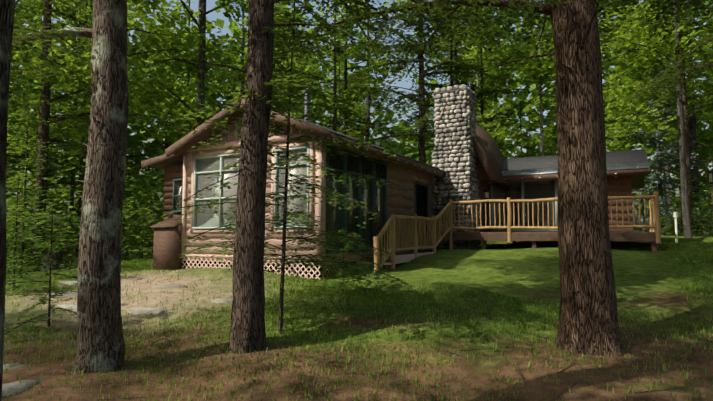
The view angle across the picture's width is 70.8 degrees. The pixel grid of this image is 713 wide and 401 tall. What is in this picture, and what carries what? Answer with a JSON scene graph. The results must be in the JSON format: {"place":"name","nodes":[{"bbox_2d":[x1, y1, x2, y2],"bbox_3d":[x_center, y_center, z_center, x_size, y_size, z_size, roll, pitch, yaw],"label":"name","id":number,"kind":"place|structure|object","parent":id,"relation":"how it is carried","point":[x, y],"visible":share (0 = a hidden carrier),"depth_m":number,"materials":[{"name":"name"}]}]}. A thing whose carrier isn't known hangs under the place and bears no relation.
{"place":"outdoors","nodes":[
{"label":"outdoors","id":0,"kind":"place"},
{"bbox_2d":[2,230,712,400],"bbox_3d":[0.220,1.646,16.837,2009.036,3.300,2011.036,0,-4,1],"label":"ground","id":1,"kind":"structure","parent":0,"point":[646,277],"depth_m":6.88,"materials":[{"name":"green plant"}]},
{"bbox_2d":[0,0,15,400],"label":"hemlock","id":2,"kind":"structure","parent":1,"relation":"on","point":[7,10],"depth_m":3.26,"materials":[{"name":"brown plant"}]},
{"bbox_2d":[14,15,38,29],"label":"tree","id":3,"kind":"object","parent":1,"relation":"on","point":[27,21],"visible":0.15,"depth_m":34.11,"materials":[{"name":"green plant"}]},
{"bbox_2d":[6,32,64,169],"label":"maple","id":4,"kind":"object","parent":1,"relation":"on","point":[32,113],"visible":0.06,"depth_m":31.45,"materials":[{"name":"green plant"}]},
{"bbox_2d":[7,76,65,215],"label":"maple","id":5,"kind":"object","parent":1,"relation":"on","point":[17,81],"visible":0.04,"depth_m":48.60,"materials":[{"name":"green plant"}]},
{"bbox_2d":[7,0,71,135],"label":"maple","id":6,"kind":"object","parent":1,"relation":"on","point":[13,107],"visible":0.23,"depth_m":27.00,"materials":[{"name":"green plant"}]},
{"bbox_2d":[5,173,75,296],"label":"hemlock sapling","id":7,"kind":"object","parent":1,"relation":"on","point":[15,259],"visible":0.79,"depth_m":10.52,"materials":[{"name":"green plant"}]},
{"bbox_2d":[4,212,79,338],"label":"hemlock sapling","id":8,"kind":"object","parent":1,"relation":"on","point":[44,260],"visible":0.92,"depth_m":7.71,"materials":[{"name":"green plant"}]},
{"bbox_2d":[6,100,77,271],"bbox_3d":[-10.539,-0.391,15.672,3.604,5.567,3.732,0,-4,1],"label":"young hemlock","id":9,"kind":"object","parent":1,"relation":"on","point":[35,102],"visible":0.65,"depth_m":16.00,"materials":[{"name":"green plant"}]},
{"bbox_2d":[6,105,79,277],"bbox_3d":[-8.507,-0.205,12.509,3.671,4.500,2.764,4,-5,-43],"label":"hemlock sapling","id":10,"kind":"object","parent":1,"relation":"on","point":[25,194],"visible":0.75,"depth_m":12.70,"materials":[{"name":"green plant"}]},
{"bbox_2d":[6,164,81,268],"bbox_3d":[-10.796,0.743,17.369,5.081,3.647,4.505,-2,-4,24],"label":"understory","id":11,"kind":"object","parent":1,"relation":"on","point":[54,223],"visible":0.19,"depth_m":17.05,"materials":[{"name":"green plant"}]},
{"bbox_2d":[6,170,81,272],"bbox_3d":[-11.436,0.679,16.646,4.776,3.594,6.127,4,-5,-45],"label":"understory","id":12,"kind":"object","parent":1,"relation":"on","point":[18,243],"visible":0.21,"depth_m":16.36,"materials":[{"name":"green plant"}]},
{"bbox_2d":[6,22,84,196],"bbox_3d":[-15.463,-6.837,21.168,8.545,19.726,6.143,4,-5,-45],"label":"tree","id":13,"kind":"object","parent":1,"relation":"on","point":[21,156],"visible":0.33,"depth_m":21.86,"materials":[{"name":"green plant"}]},
{"bbox_2d":[39,251,62,271],"bbox_3d":[-9.461,1.945,15.516,0.754,0.750,0.726,3,-5,-34],"label":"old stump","id":14,"kind":"object","parent":1,"relation":"on","point":[57,256],"visible":0.56,"depth_m":15.40,"materials":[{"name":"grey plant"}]},
{"bbox_2d":[6,0,130,218],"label":"maple","id":15,"kind":"object","parent":1,"relation":"on","point":[18,128],"visible":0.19,"depth_m":34.97,"materials":[{"name":"green plant"}]},
{"bbox_2d":[6,165,131,269],"bbox_3d":[-9.898,0.617,16.876,3.692,3.623,4.999,-1,-4,20],"label":"understory","id":16,"kind":"object","parent":1,"relation":"on","point":[63,223],"visible":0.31,"depth_m":16.61,"materials":[{"name":"green plant"}]},
{"bbox_2d":[8,8,133,257],"bbox_3d":[-18.426,-4.847,32.943,6.628,17.345,8.776,-3,-5,37],"label":"forest hemlock","id":17,"kind":"object","parent":1,"relation":"on","point":[72,182],"visible":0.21,"depth_m":32.72,"materials":[{"name":"green plant"}]},
{"bbox_2d":[64,215,80,259],"bbox_3d":[-16.238,2.250,29.547,2.520,2.784,2.195,0,-4,1],"label":"bush","id":18,"kind":"object","parent":1,"relation":"on","point":[72,236],"visible":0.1,"depth_m":29.42,"materials":[{"name":"green plant"}]},
{"bbox_2d":[9,0,141,372],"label":"tree","id":19,"kind":"object","parent":1,"relation":"on","point":[100,341],"visible":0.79,"depth_m":5.93,"materials":[{"name":"brown plant"}]},
{"bbox_2d":[8,0,169,256],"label":"maple","id":20,"kind":"object","parent":1,"relation":"on","point":[80,178],"visible":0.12,"depth_m":33.14,"materials":[{"name":"green plant"}]},
{"bbox_2d":[20,0,161,198],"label":"forest hemlock","id":21,"kind":"object","parent":1,"relation":"on","point":[129,147],"visible":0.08,"depth_m":27.49,"materials":[{"name":"green plant"}]},
{"bbox_2d":[22,146,163,260],"bbox_3d":[-7.647,0.253,16.192,4.974,3.623,4.625,0,-4,1],"label":"understory","id":22,"kind":"object","parent":1,"relation":"on","point":[124,216],"visible":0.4,"depth_m":15.90,"materials":[{"name":"green plant"}]},
{"bbox_2d":[51,18,145,188],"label":"maple","id":23,"kind":"object","parent":1,"relation":"on","point":[128,170],"visible":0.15,"depth_m":46.91,"materials":[{"name":"green plant"}]},
{"bbox_2d":[10,0,189,271],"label":"forest hemlock","id":24,"kind":"object","parent":1,"relation":"on","point":[44,114],"visible":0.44,"depth_m":16.95,"materials":[{"name":"green plant"}]},
{"bbox_2d":[56,32,160,207],"bbox_3d":[-19.277,-7.388,38.999,6.809,23.122,7.908,0,-4,1],"label":"forest hemlock","id":25,"kind":"object","parent":1,"relation":"on","point":[136,174],"depth_m":38.88,"materials":[{"name":"green plant"}]},
{"bbox_2d":[74,194,150,259],"bbox_3d":[-10.643,1.256,22.340,3.750,3.045,3.602,-3,-5,39],"label":"understory","id":26,"kind":"object","parent":1,"relation":"on","point":[125,257],"visible":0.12,"depth_m":23.02,"materials":[{"name":"green plant"}]},
{"bbox_2d":[2,280,232,395],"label":"flat stones","id":27,"kind":"object","parent":1,"relation":"on","point":[18,386],"visible":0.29,"depth_m":8.68,"materials":[{"name":"grey stone"}]},
{"bbox_2d":[13,0,246,226],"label":"maple","id":28,"kind":"object","parent":1,"relation":"on","point":[35,60],"visible":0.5,"depth_m":21.67,"materials":[{"name":"green plant"}]},
{"bbox_2d":[121,195,148,259],"bbox_3d":[-13.051,1.681,28.174,3.463,4.040,2.958,-1,-4,17],"label":"bush","id":29,"kind":"object","parent":1,"relation":"on","point":[128,233],"visible":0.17,"depth_m":28.40,"materials":[{"name":"green plant"}]},
{"bbox_2d":[122,192,158,257],"bbox_3d":[-9.040,1.087,21.600,2.568,3.101,2.806,-3,-5,35],"label":"bush","id":30,"kind":"object","parent":1,"relation":"on","point":[142,230],"visible":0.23,"depth_m":21.51,"materials":[{"name":"green plant"}]},
{"bbox_2d":[121,177,163,254],"bbox_3d":[-7.367,0.520,17.521,3.674,2.997,3.070,1,-4,-21],"label":"understory","id":31,"kind":"object","parent":1,"relation":"on","point":[138,227],"visible":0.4,"depth_m":17.33,"materials":[{"name":"green plant"}]},
{"bbox_2d":[124,90,172,217],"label":"forest hemlock","id":32,"kind":"object","parent":1,"relation":"on","point":[152,146],"visible":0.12,"depth_m":51.52,"materials":[{"name":"green plant"}]},
{"bbox_2d":[126,47,176,220],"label":"maple","id":33,"kind":"object","parent":1,"relation":"on","point":[138,135],"visible":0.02,"depth_m":55.36,"materials":[{"name":"green plant"}]},
{"bbox_2d":[134,51,207,173],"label":"maple","id":34,"kind":"object","parent":1,"relation":"on","point":[177,82],"visible":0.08,"depth_m":49.08,"materials":[{"name":"green plant"}]},
{"bbox_2d":[138,0,225,189],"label":"maple","id":35,"kind":"object","parent":1,"relation":"on","point":[193,83],"visible":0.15,"depth_m":33.67,"materials":[{"name":"green plant"}]},
{"bbox_2d":[127,0,246,144],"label":"maple","id":36,"kind":"object","parent":1,"relation":"on","point":[161,133],"visible":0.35,"depth_m":26.97,"materials":[{"name":"green plant"}]},
{"bbox_2d":[127,0,283,131],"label":"maple","id":37,"kind":"object","parent":1,"relation":"on","point":[202,68],"visible":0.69,"depth_m":22.38,"materials":[{"name":"green plant"}]},
{"bbox_2d":[205,77,245,120],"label":"maple","id":38,"kind":"object","parent":1,"relation":"on","point":[237,88],"depth_m":46.85,"materials":[{"name":"green plant"}]},
{"bbox_2d":[210,48,246,106],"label":"maple","id":39,"kind":"object","parent":1,"relation":"on","point":[217,88],"visible":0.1,"depth_m":54.85,"materials":[{"name":"green plant"}]},
{"bbox_2d":[207,0,282,109],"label":"forest hemlock","id":40,"kind":"object","parent":1,"relation":"on","point":[242,43],"visible":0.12,"depth_m":33.13,"materials":[{"name":"green plant"}]},
{"bbox_2d":[133,0,411,331],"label":"sapling","id":41,"kind":"object","parent":1,"relation":"on","point":[282,83],"visible":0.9,"depth_m":7.44,"materials":[{"name":"green plant"}]},
{"bbox_2d":[218,1,331,107],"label":"forest hemlock","id":42,"kind":"object","parent":1,"relation":"on","point":[276,54],"visible":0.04,"depth_m":26.80,"materials":[{"name":"green plant"}]},
{"bbox_2d":[235,47,323,115],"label":"maple","id":43,"kind":"object","parent":1,"relation":"on","point":[245,66],"visible":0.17,"depth_m":40.51,"materials":[{"name":"green plant"}]},
{"bbox_2d":[275,6,302,112],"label":"maple","id":44,"kind":"object","parent":1,"relation":"on","point":[290,10],"visible":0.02,"depth_m":49.67,"materials":[{"name":"green plant"}]},
{"bbox_2d":[141,98,444,279],"bbox_3d":[-1.250,0.149,15.609,6.261,4.530,8.655,-2,-4,28],"label":"cabin","id":45,"kind":"object","parent":1,"relation":"on","point":[189,169],"visible":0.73,"depth_m":12.48,"materials":[{"name":"brown wood"}]},
{"bbox_2d":[304,88,310,121],"bbox_3d":[-1.467,-2.488,14.908,0.280,1.700,0.280,0,-4,1],"label":"stove pipe","id":46,"kind":"object","parent":45,"relation":"attached to","point":[306,109],"visible":0.23,"depth_m":14.85,"materials":[{"name":"metal"}]},
{"bbox_2d":[225,0,385,139],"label":"maple","id":47,"kind":"object","parent":1,"relation":"on","point":[334,58],"visible":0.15,"depth_m":32.55,"materials":[{"name":"green plant"}]},
{"bbox_2d":[284,63,331,127],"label":"maple","id":48,"kind":"object","parent":1,"relation":"on","point":[313,65],"visible":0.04,"depth_m":50.62,"materials":[{"name":"green plant"}]},
{"bbox_2d":[179,0,453,353],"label":"tree","id":49,"kind":"object","parent":1,"relation":"on","point":[247,330],"visible":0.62,"depth_m":6.48,"materials":[{"name":"brown plant"}]},
{"bbox_2d":[313,43,360,131],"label":"forest hemlock","id":50,"kind":"object","parent":1,"relation":"on","point":[339,119],"visible":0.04,"depth_m":41.59,"materials":[{"name":"green plant"}]},
{"bbox_2d":[301,227,378,293],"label":"hemlock sapling","id":51,"kind":"object","parent":1,"relation":"on","point":[334,288],"visible":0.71,"depth_m":9.45,"materials":[{"name":"green plant"}]},
{"bbox_2d":[310,1,395,134],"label":"forest hemlock","id":52,"kind":"object","parent":1,"relation":"on","point":[345,87],"visible":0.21,"depth_m":34.76,"materials":[{"name":"green plant"}]},
{"bbox_2d":[313,60,408,140],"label":"maple","id":53,"kind":"object","parent":1,"relation":"on","point":[375,130],"visible":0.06,"depth_m":46.38,"materials":[{"name":"green plant"}]},
{"bbox_2d":[323,3,408,148],"bbox_3d":[0.539,-8.327,38.374,6.919,23.000,8.691,0,-4,1],"label":"tree","id":54,"kind":"object","parent":1,"relation":"on","point":[366,132],"visible":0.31,"depth_m":38.32,"materials":[{"name":"green plant"}]},
{"bbox_2d":[97,300,712,400],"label":"fallen twigs","id":55,"kind":"object","parent":1,"relation":"on","point":[433,347],"visible":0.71,"depth_m":6.23,"materials":[{"name":"brown wood"}]},
{"bbox_2d":[327,0,502,144],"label":"maple","id":56,"kind":"object","parent":1,"relation":"on","point":[428,97],"visible":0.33,"depth_m":29.65,"materials":[{"name":"green plant"}]},
{"bbox_2d":[345,0,509,162],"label":"hemlock","id":57,"kind":"object","parent":1,"relation":"on","point":[422,122],"visible":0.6,"depth_m":28.07,"materials":[{"name":"green plant"}]},
{"bbox_2d":[432,84,480,249],"bbox_3d":[3.466,-0.834,17.495,1.415,6.161,1.290,-2,-4,28],"label":"stone chimney","id":58,"kind":"object","parent":1,"relation":"on","point":[454,156],"visible":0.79,"depth_m":17.02,"materials":[{"name":"grey stone"}]},
{"bbox_2d":[384,5,533,151],"bbox_3d":[6.508,-9.287,34.027,9.460,24.000,8.316,0,-4,1],"label":"hemlock","id":59,"kind":"object","parent":1,"relation":"on","point":[466,67],"visible":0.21,"depth_m":33.19,"materials":[{"name":"green plant"}]},
{"bbox_2d":[429,46,500,133],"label":"maple","id":60,"kind":"object","parent":1,"relation":"on","point":[488,77],"visible":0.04,"depth_m":50.76,"materials":[{"name":"green plant"}]},
{"bbox_2d":[440,7,519,128],"bbox_3d":[8.694,-9.075,35.665,5.928,23.643,7.466,0,-4,1],"label":"forest hemlock","id":61,"kind":"object","parent":1,"relation":"on","point":[511,112],"visible":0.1,"depth_m":35.07,"materials":[{"name":"green plant"}]},
{"bbox_2d":[426,22,553,164],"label":"maple","id":62,"kind":"object","parent":1,"relation":"on","point":[502,135],"visible":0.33,"depth_m":42.14,"materials":[{"name":"green plant"}]},
{"bbox_2d":[276,0,712,356],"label":"tree","id":63,"kind":"object","parent":1,"relation":"on","point":[588,321],"visible":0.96,"depth_m":6.39,"materials":[{"name":"brown plant"}]},
{"bbox_2d":[474,41,539,158],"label":"maple","id":64,"kind":"object","parent":1,"relation":"on","point":[532,119],"visible":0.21,"depth_m":54.85,"materials":[{"name":"green plant"}]},
{"bbox_2d":[356,192,660,272],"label":"deck stair railings","id":65,"kind":"object","parent":1,"relation":"on","point":[429,244],"visible":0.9,"depth_m":14.32,"materials":[{"name":"brown wood"}]},
{"bbox_2d":[505,83,537,157],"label":"tree","id":66,"kind":"object","parent":1,"relation":"on","point":[531,111],"visible":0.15,"depth_m":55.98,"materials":[{"name":"green plant"}]},
{"bbox_2d":[457,0,607,155],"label":"maple","id":67,"kind":"object","parent":1,"relation":"on","point":[506,75],"visible":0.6,"depth_m":31.20,"materials":[{"name":"green plant"}]},
{"bbox_2d":[480,0,613,157],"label":"maple","id":68,"kind":"object","parent":1,"relation":"on","point":[547,152],"visible":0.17,"depth_m":32.84,"materials":[{"name":"green plant"}]},
{"bbox_2d":[472,124,649,231],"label":"house","id":69,"kind":"structure","parent":1,"relation":"on","point":[499,176],"depth_m":18.48,"materials":[{"name":"brown wood"}]},
{"bbox_2d":[524,21,603,151],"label":"maple","id":70,"kind":"object","parent":1,"relation":"on","point":[546,129],"visible":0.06,"depth_m":48.91,"materials":[{"name":"green plant"}]},
{"bbox_2d":[531,44,620,133],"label":"tree","id":71,"kind":"object","parent":1,"relation":"on","point":[556,111],"visible":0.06,"depth_m":39.40,"materials":[{"name":"green plant"}]},
{"bbox_2d":[532,0,700,130],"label":"maple","id":72,"kind":"object","parent":1,"relation":"on","point":[637,58],"visible":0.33,"depth_m":30.45,"materials":[{"name":"green plant"}]},
{"bbox_2d":[537,0,712,117],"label":"hemlock","id":73,"kind":"object","parent":1,"relation":"on","point":[699,67],"visible":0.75,"depth_m":14.99,"materials":[{"name":"green plant"}]},
{"bbox_2d":[605,77,676,231],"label":"maple","id":74,"kind":"object","parent":1,"relation":"on","point":[626,146],"visible":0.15,"depth_m":49.80,"materials":[{"name":"green plant"}]},
{"bbox_2d":[608,0,684,232],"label":"maple","id":75,"kind":"object","parent":1,"relation":"on","point":[618,137],"visible":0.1,"depth_m":42.39,"materials":[{"name":"green plant"}]},
{"bbox_2d":[598,0,712,237],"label":"maple","id":76,"kind":"object","parent":1,"relation":"on","point":[642,125],"visible":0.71,"depth_m":22.77,"materials":[{"name":"green plant"}]},
{"bbox_2d":[603,0,709,232],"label":"maple","id":77,"kind":"object","parent":1,"relation":"on","point":[619,75],"visible":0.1,"depth_m":44.16,"materials":[{"name":"green plant"}]},
{"bbox_2d":[601,0,712,235],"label":"maple","id":78,"kind":"object","parent":1,"relation":"on","point":[692,128],"visible":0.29,"depth_m":30.76,"materials":[{"name":"green plant"}]},
{"bbox_2d":[614,30,708,190],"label":"maple","id":79,"kind":"object","parent":1,"relation":"on","point":[703,180],"visible":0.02,"depth_m":49.06,"materials":[{"name":"green plant"}]},
{"bbox_2d":[618,0,712,236],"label":"forest hemlock","id":80,"kind":"object","parent":1,"relation":"on","point":[688,146],"visible":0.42,"depth_m":25.32,"materials":[{"name":"green plant"}]},
{"bbox_2d":[621,54,711,235],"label":"blue spruce","id":81,"kind":"object","parent":1,"relation":"on","point":[660,181],"visible":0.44,"depth_m":29.45,"materials":[{"name":"grey plant"}]},
{"bbox_2d":[673,210,677,242],"bbox_3d":[10.617,0.911,16.649,0.166,1.200,0.166,1,-4,-21],"label":"post","id":82,"kind":"object","parent":1,"relation":"on","point":[675,213],"visible":0.85,"depth_m":16.63,"materials":[{"name":"white"}]},
{"bbox_2d":[641,2,712,72],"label":"maple","id":83,"kind":"object","parent":1,"relation":"on","point":[673,42],"visible":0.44,"depth_m":23.08,"materials":[{"name":"green plant"}]},
{"bbox_2d":[647,198,709,235],"bbox_3d":[16.346,1.053,25.820,3.748,2.273,2.970,1,-4,-18],"label":"shrub","id":84,"kind":"object","parent":1,"relation":"on","point":[670,225],"visible":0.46,"depth_m":25.44,"materials":[{"name":"green plant"}]},
{"bbox_2d":[653,171,712,236],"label":"understory","id":85,"kind":"object","parent":1,"relation":"on","point":[706,212],"visible":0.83,"depth_m":23.99,"materials":[{"name":"green plant"}]},
{"bbox_2d":[654,14,712,109],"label":"maple","id":86,"kind":"object","parent":1,"relation":"on","point":[692,90],"visible":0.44,"depth_m":27.67,"materials":[{"name":"green plant"}]},
{"bbox_2d":[660,177,711,235],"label":"young hemlock","id":87,"kind":"object","parent":1,"relation":"on","point":[681,206],"visible":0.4,"depth_m":28.55,"materials":[{"name":"green plant"}]},
{"bbox_2d":[665,202,712,234],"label":"understory","id":88,"kind":"object","parent":1,"relation":"on","point":[679,222],"visible":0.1,"depth_m":32.42,"materials":[{"name":"green plant"}]},
{"bbox_2d":[674,2,712,163],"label":"maple","id":89,"kind":"object","parent":1,"relation":"on","point":[707,133],"visible":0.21,"depth_m":30.93,"materials":[{"name":"green plant"}]},
{"bbox_2d":[674,190,712,234],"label":"understory","id":90,"kind":"object","parent":1,"relation":"on","point":[701,217],"visible":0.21,"depth_m":29.29,"materials":[{"name":"green plant"}]},
{"bbox_2d":[694,185,712,236],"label":"understory","id":91,"kind":"object","parent":1,"relation":"on","point":[706,217],"visible":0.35,"depth_m":26.00,"materials":[{"name":"green plant"}]},
{"bbox_2d":[697,48,712,157],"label":"maple","id":92,"kind":"object","parent":1,"relation":"on","point":[708,115],"visible":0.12,"depth_m":44.88,"materials":[{"name":"green plant"}]},
{"bbox_2d":[706,168,712,205],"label":"lantern post","id":93,"kind":"object","parent":1,"relation":"on","point":[710,176],"visible":1,"depth_m":11.76,"materials":[{"name":"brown wood"}]},
{"bbox_2d":[6,0,712,248],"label":"trees","id":94,"kind":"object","parent":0,"point":[132,140],"depth_m":54.20,"materials":[{"name":"green plant"}]},
{"bbox_2d":[6,0,712,232],"label":"sky","id":95,"kind":"structure","parent":0,"point":[210,4],"materials":[{"name":"blue"}]}
]}

